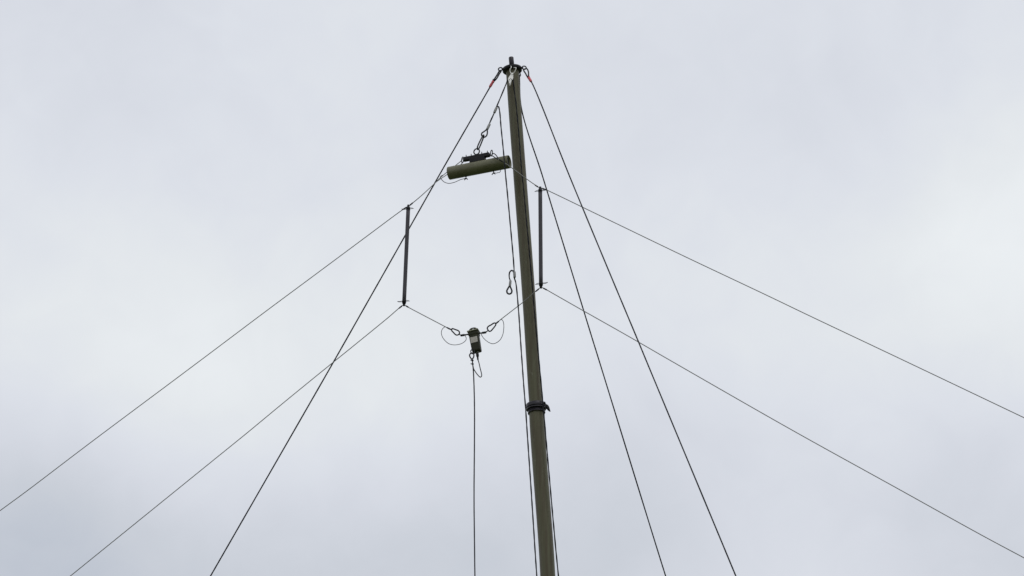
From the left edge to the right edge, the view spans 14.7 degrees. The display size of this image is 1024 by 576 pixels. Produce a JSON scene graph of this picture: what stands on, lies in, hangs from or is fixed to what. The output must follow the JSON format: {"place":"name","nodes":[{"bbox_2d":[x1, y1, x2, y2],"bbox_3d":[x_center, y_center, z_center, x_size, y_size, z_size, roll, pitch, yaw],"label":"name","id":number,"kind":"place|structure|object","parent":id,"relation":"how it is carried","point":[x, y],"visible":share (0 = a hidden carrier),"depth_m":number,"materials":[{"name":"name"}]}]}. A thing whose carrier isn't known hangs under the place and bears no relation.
{"place":"outdoors","nodes":[
{"label":"outdoors","id":0,"kind":"place"},
{"bbox_2d":[0,0,1023,575],"label":"sky","id":1,"kind":"structure","parent":0,"point":[172,171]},
{"label":"ground","id":2,"kind":"structure","parent":0,"visible":0},
{"bbox_2d":[70,305,466,575],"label":"antenna wire","id":3,"kind":"object","parent":2,"relation":"attached to","point":[267,416],"visible":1,"depth_m":19.57,"materials":[{"name":"black metal"}]},
{"bbox_2d":[451,328,459,335],"bbox_3d":[-0.276,0.214,19.445,0.048,0.045,0.007,-8,-26,16],"label":"carabiner","id":4,"kind":"object","parent":3,"relation":"attached to","point":[456,330],"visible":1,"depth_m":19.44,"materials":[{"name":"metal"}]},
{"bbox_2d":[459,327,487,353],"bbox_3d":[-0.188,0.262,19.392,0.155,0.152,0.050,-6,-26,12],"label":"feed box","id":5,"kind":"object","parent":3,"relation":"hanging from","point":[474,333],"visible":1,"depth_m":19.38,"materials":[{"name":"black plastic"}]},
{"bbox_2d":[469,352,481,575],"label":"feed cable","id":6,"kind":"object","parent":5,"relation":"hanging from","point":[472,360],"visible":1,"depth_m":19.13,"materials":[{"name":"black metal"}]},
{"bbox_2d":[498,56,554,575],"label":"mast","id":7,"kind":"object","parent":2,"relation":"on","point":[534,408],"visible":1,"depth_m":19.48,"materials":[{"name":"green metal"}]},
{"bbox_2d":[210,71,501,575],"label":"guy rope","id":8,"kind":"object","parent":7,"relation":"attached to","point":[495,79],"visible":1,"depth_m":19.68,"materials":[{"name":"black fabric"}]},
{"bbox_2d":[508,66,515,85],"bbox_3d":[0.001,-1.074,20.072,0.043,0.116,0.019,0,-25,0],"label":"pulley","id":9,"kind":"object","parent":7,"relation":"attached to","point":[510,79],"visible":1,"depth_m":20.06,"materials":[{"name":"metal"}]},
{"bbox_2d":[481,77,558,575],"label":"halyard","id":10,"kind":"object","parent":7,"relation":"hanging from","point":[489,124],"visible":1,"depth_m":19.58,"materials":[{"name":"black fabric"}]},
{"bbox_2d":[477,134,484,149],"bbox_3d":[-0.157,-0.729,19.872,0.039,0.091,0.037,0,-25,0],"label":"carabiner","id":11,"kind":"object","parent":10,"relation":"hanging from","point":[482,138],"visible":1,"depth_m":19.87,"materials":[{"name":"metal"}]},
{"bbox_2d":[440,148,511,183],"bbox_3d":[-0.180,-0.612,19.829,0.362,0.182,0.078,-9,-26,18],"label":"terminating resistor","id":12,"kind":"object","parent":11,"relation":"hanging from","point":[478,163],"visible":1,"depth_m":19.80,"materials":[{"name":"green paint"}]},
{"bbox_2d":[0,158,462,510],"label":"antenna wire","id":13,"kind":"object","parent":12,"relation":"attached to","point":[232,336],"visible":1,"depth_m":19.82,"materials":[{"name":"black metal"}]},
{"bbox_2d":[397,204,413,305],"bbox_3d":[-0.527,-0.164,19.706,0.078,0.554,0.025,-8,-26,16],"label":"spreader","id":14,"kind":"object","parent":13,"relation":"hanging from","point":[407,209],"visible":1,"depth_m":19.70,"materials":[{"name":"black plastic"}]},
{"bbox_2d":[491,153,1023,417],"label":"antenna wire","id":15,"kind":"object","parent":12,"relation":"attached to","point":[497,158],"visible":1,"depth_m":19.04,"materials":[{"name":"black metal"}]},
{"bbox_2d":[534,186,547,288],"bbox_3d":[0.143,-0.251,19.512,0.068,0.554,0.025,-8,-26,16],"label":"spreader","id":16,"kind":"object","parent":15,"relation":"hanging from","point":[539,191],"visible":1,"depth_m":19.51,"materials":[{"name":"black plastic"}]},
{"bbox_2d":[496,106,536,575],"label":"downhaul rope","id":17,"kind":"object","parent":10,"relation":"hanging from","point":[514,277],"visible":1,"depth_m":19.31,"materials":[{"name":"fabric"}]},
{"bbox_2d":[519,74,665,575],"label":"guy rope","id":18,"kind":"object","parent":7,"relation":"attached to","point":[593,340],"visible":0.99,"depth_m":20.16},
{"bbox_2d":[523,68,735,575],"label":"guy rope","id":19,"kind":"object","parent":7,"relation":"attached to","point":[529,78],"visible":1,"depth_m":18.68,"materials":[{"name":"black fabric"}]},
{"bbox_2d":[481,287,1023,557],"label":"antenna wire","id":20,"kind":"object","parent":2,"relation":"attached to","point":[748,405],"visible":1,"depth_m":18.81,"materials":[{"name":"black metal"}]},
{"bbox_2d":[487,322,495,331],"bbox_3d":[-0.100,0.191,19.394,0.050,0.048,0.007,-8,-26,16],"label":"carabiner","id":21,"kind":"object","parent":20,"relation":"attached to","point":[492,328],"visible":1,"depth_m":19.39,"materials":[{"name":"metal"}]}
]}

